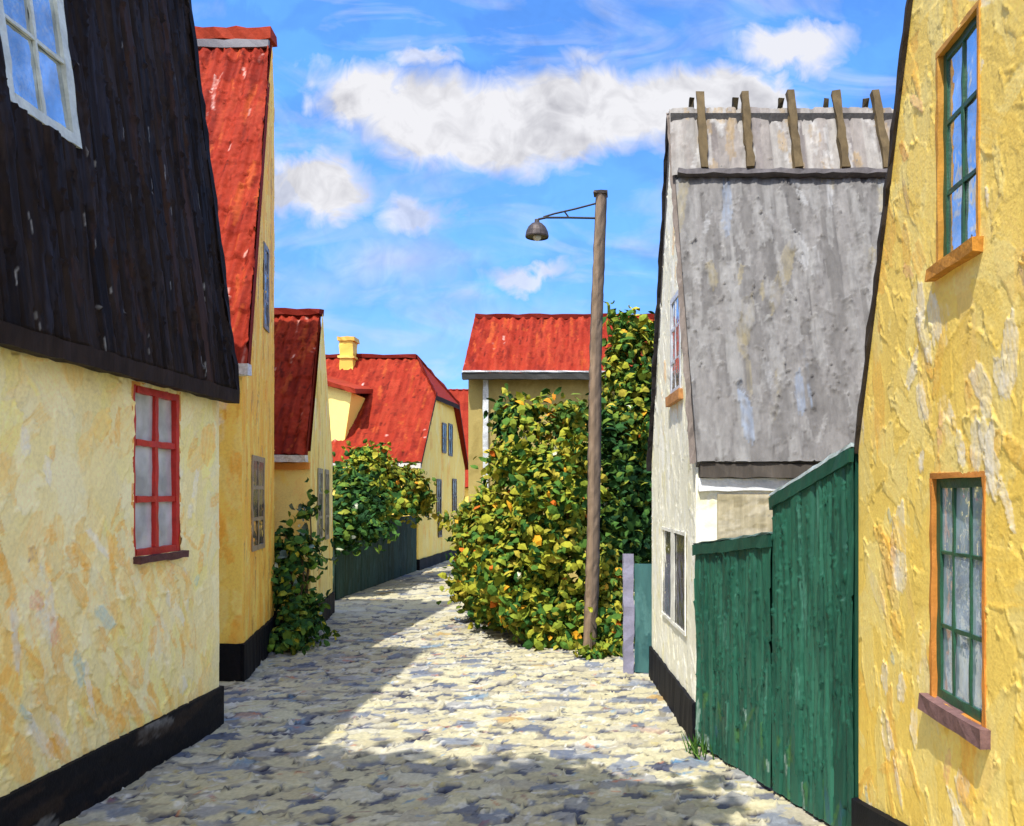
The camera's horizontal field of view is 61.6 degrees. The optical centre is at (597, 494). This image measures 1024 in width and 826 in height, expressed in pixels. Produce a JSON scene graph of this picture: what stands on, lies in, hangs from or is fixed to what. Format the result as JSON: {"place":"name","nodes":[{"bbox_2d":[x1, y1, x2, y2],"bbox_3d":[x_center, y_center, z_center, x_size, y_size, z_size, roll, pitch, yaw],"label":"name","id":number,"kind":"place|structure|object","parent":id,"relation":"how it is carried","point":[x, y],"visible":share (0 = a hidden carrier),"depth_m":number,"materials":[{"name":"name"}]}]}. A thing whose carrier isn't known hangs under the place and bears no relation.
{"place":"outdoors","nodes":[
{"label":"outdoors","id":0,"kind":"place"},
{"bbox_2d":[59,560,830,825],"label":"road","id":1,"kind":"structure","parent":0,"point":[405,700],"depth_m":6.79,"materials":[{"name":"stone"}]},
{"bbox_2d":[267,477,340,655],"bbox_3d":[-4.076,0.905,11.333,1.190,2.287,1.664,0,0,0],"label":"climbing bush","id":2,"kind":"object","parent":1,"relation":"on","point":[301,613],"visible":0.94,"depth_m":11.31,"materials":[{"name":"green plant"}]},
{"bbox_2d":[333,515,416,599],"bbox_3d":[-4.894,1.241,19.323,0.114,1.528,6.364,0,0,2],"label":"board fence","id":3,"kind":"object","parent":1,"relation":"on","point":[369,567],"visible":0.72,"depth_m":18.88,"materials":[{"name":"green wood"}]},
{"bbox_2d":[332,439,448,555],"bbox_3d":[-4.849,0.377,18.731,2.259,3.246,5.550,0,0,0],"label":"hedge bush","id":4,"kind":"object","parent":1,"relation":"on","point":[370,496],"visible":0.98,"depth_m":17.66,"materials":[{"name":"green plant"}]},
{"bbox_2d":[448,389,467,501],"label":"distant house","id":5,"kind":"structure","parent":1,"relation":"on","point":[460,396],"depth_m":35.44,"materials":[{"name":"paint"}]},
{"bbox_2d":[432,501,518,630],"bbox_3d":[-1.772,1.011,13.396,1.446,2.070,2.953,0,0,-32],"label":"shrub","id":6,"kind":"object","parent":1,"relation":"on","point":[457,528],"visible":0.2,"depth_m":13.24,"materials":[{"name":"green plant"}]},
{"bbox_2d":[525,190,607,648],"bbox_3d":[-0.389,-0.889,10.800,1.047,5.879,0.298,0,0,0],"label":"street lamp","id":7,"kind":"object","parent":1,"relation":"on","point":[536,230],"visible":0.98,"depth_m":10.74,"materials":[{"name":"wood"}]},
{"bbox_2d":[584,301,654,623],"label":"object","id":8,"kind":"object","parent":1,"relation":"on","point":[626,521],"visible":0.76,"depth_m":12.70,"materials":[{"name":"green plant"}]},
{"bbox_2d":[622,554,651,673],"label":"board gate","id":9,"kind":"structure","parent":1,"relation":"on","point":[637,581],"depth_m":9.58,"materials":[{"name":"paint"}]},
{"bbox_2d":[680,730,714,759],"bbox_3d":[0.776,1.912,6.574,0.270,0.195,0.352,0,0,0],"label":"weed tuft","id":10,"kind":"object","parent":1,"relation":"on","point":[694,746],"visible":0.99,"depth_m":6.58,"materials":[{"name":"green plant"}]},
{"bbox_2d":[692,532,772,787],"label":"board gate","id":11,"kind":"structure","parent":1,"relation":"on","point":[733,591],"depth_m":6.19,"materials":[{"name":"paint"}]},
{"bbox_2d":[768,443,858,825],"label":"board gate","id":12,"kind":"structure","parent":1,"relation":"on","point":[814,665],"depth_m":5.23,"materials":[{"name":"paint"}]},
{"bbox_2d":[191,0,905,388],"label":"sky","id":13,"kind":"structure","parent":0,"point":[418,144],"materials":[{"name":"blue"}]},
{"bbox_2d":[462,313,653,581],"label":"house","id":14,"kind":"structure","parent":0,"point":[533,355],"depth_m":18.00,"materials":[{"name":"tile"}]},
{"label":"ground","id":15,"kind":"structure","parent":0,"visible":0},
{"bbox_2d":[0,0,239,825],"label":"cottage","id":16,"kind":"structure","parent":15,"relation":"on","point":[119,373],"depth_m":5.67,"materials":[{"name":"paint"}]},
{"bbox_2d":[0,0,81,148],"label":"roof window","id":17,"kind":"structure","parent":16,"relation":"in","point":[39,71],"depth_m":5.16,"materials":[{"name":"glass"}]},
{"bbox_2d":[131,381,188,564],"bbox_3d":[-3.264,-0.156,6.360,0.119,1.304,0.712,0,0,0],"label":"window","id":18,"kind":"structure","parent":16,"relation":"in","point":[157,418],"depth_m":6.34,"materials":[{"name":"paint"}]},
{"bbox_2d":[195,26,276,681],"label":"gabled house","id":19,"kind":"structure","parent":15,"relation":"on","point":[236,70],"depth_m":10.12,"materials":[{"name":"paint"}]},
{"bbox_2d":[251,455,264,551],"bbox_3d":[-4.003,0.100,10.073,0.024,1.107,0.851,0,0,-12],"label":"window","id":20,"kind":"structure","parent":19,"relation":"in","point":[257,463],"depth_m":10.05,"materials":[{"name":"glass"}]},
{"bbox_2d":[263,241,269,332],"bbox_3d":[-4.124,-2.575,10.634,0.020,1.057,0.393,0,0,-12],"label":"window","id":21,"kind":"structure","parent":19,"relation":"in","point":[266,255],"depth_m":10.61,"materials":[{"name":"glass"}]},
{"bbox_2d":[274,308,334,631],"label":"gabled house","id":22,"kind":"structure","parent":15,"relation":"on","point":[302,443],"depth_m":12.81,"materials":[{"name":"paint"}]},
{"bbox_2d":[318,468,322,537],"bbox_3d":[-4.236,0.160,13.059,0.020,1.127,0.508,0,0,-10],"label":"window","id":23,"kind":"structure","parent":22,"relation":"in","point":[320,471],"depth_m":13.04,"materials":[{"name":"paint"}]},
{"bbox_2d":[325,469,329,539],"bbox_3d":[-4.370,0.160,13.808,0.020,1.127,0.428,0,0,-10],"label":"window","id":24,"kind":"structure","parent":22,"relation":"in","point":[327,512],"depth_m":13.77,"materials":[{"name":"glass"}]},
{"bbox_2d":[325,336,467,569],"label":"half hipped house","id":25,"kind":"structure","parent":15,"relation":"on","point":[407,406],"depth_m":24.47,"materials":[{"name":"tile"}]},
{"bbox_2d":[436,479,441,515],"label":"window","id":26,"kind":"structure","parent":25,"relation":"in","point":[438,481],"depth_m":24.94,"materials":[{"name":"glass"}]},
{"bbox_2d":[438,522,441,537],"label":"window","id":27,"kind":"structure","parent":25,"relation":"in","point":[440,532],"depth_m":25.00,"materials":[{"name":"glass"}]},
{"bbox_2d":[442,422,446,452],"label":"window","id":28,"kind":"structure","parent":25,"relation":"in","point":[444,426],"depth_m":25.63,"materials":[{"name":"glass"}]},
{"bbox_2d":[448,423,452,455],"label":"window","id":29,"kind":"structure","parent":25,"relation":"in","point":[450,426],"depth_m":26.52,"materials":[{"name":"glass"}]},
{"bbox_2d":[452,479,456,510],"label":"window","id":30,"kind":"structure","parent":25,"relation":"in","point":[454,481],"depth_m":27.12,"materials":[{"name":"glass"}]},
{"bbox_2d":[438,383,618,649],"bbox_3d":[-0.883,0.203,12.273,2.632,3.749,3.103,0,0,0],"label":"tall shrub","id":31,"kind":"object","parent":15,"relation":"on","point":[530,553],"visible":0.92,"depth_m":11.63,"materials":[{"name":"green plant"}]},
{"bbox_2d":[546,532,634,659],"bbox_3d":[0.063,1.296,11.131,1.407,1.561,1.902,0,0,-26],"label":"shrub","id":32,"kind":"object","parent":15,"relation":"on","point":[609,621],"visible":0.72,"depth_m":11.07,"materials":[{"name":"green plant"}]},
{"bbox_2d":[646,89,893,742],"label":"thatched house","id":33,"kind":"structure","parent":15,"relation":"on","point":[769,232],"depth_m":7.46,"materials":[{"name":"paint"}]},
{"bbox_2d":[661,526,685,635],"bbox_3d":[0.700,0.760,7.897,0.020,0.884,1.341,0,0,-4],"label":"window","id":34,"kind":"structure","parent":33,"relation":"in","point":[673,588],"depth_m":7.80,"materials":[{"name":"paint"}]},
{"bbox_2d":[665,290,682,406],"bbox_3d":[0.695,-1.325,7.739,0.046,0.994,0.728,0,0,-4],"label":"window","id":35,"kind":"structure","parent":33,"relation":"in","point":[676,392],"depth_m":7.72,"materials":[{"name":"glass"}]},
{"bbox_2d":[851,0,1023,825],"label":"gabled house","id":36,"kind":"structure","parent":15,"relation":"on","point":[939,442],"depth_m":3.69,"materials":[{"name":"paint"}]},
{"bbox_2d":[918,471,990,749],"bbox_3d":[1.495,0.439,3.560,0.085,1.071,0.628,0,0,0],"label":"window","id":37,"kind":"structure","parent":36,"relation":"in","point":[957,527],"depth_m":3.59,"materials":[{"name":"paint"}]},
{"bbox_2d":[925,0,983,281],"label":"window","id":38,"kind":"structure","parent":36,"relation":"in","point":[959,240],"depth_m":3.59,"materials":[{"name":"paint"}]}
]}

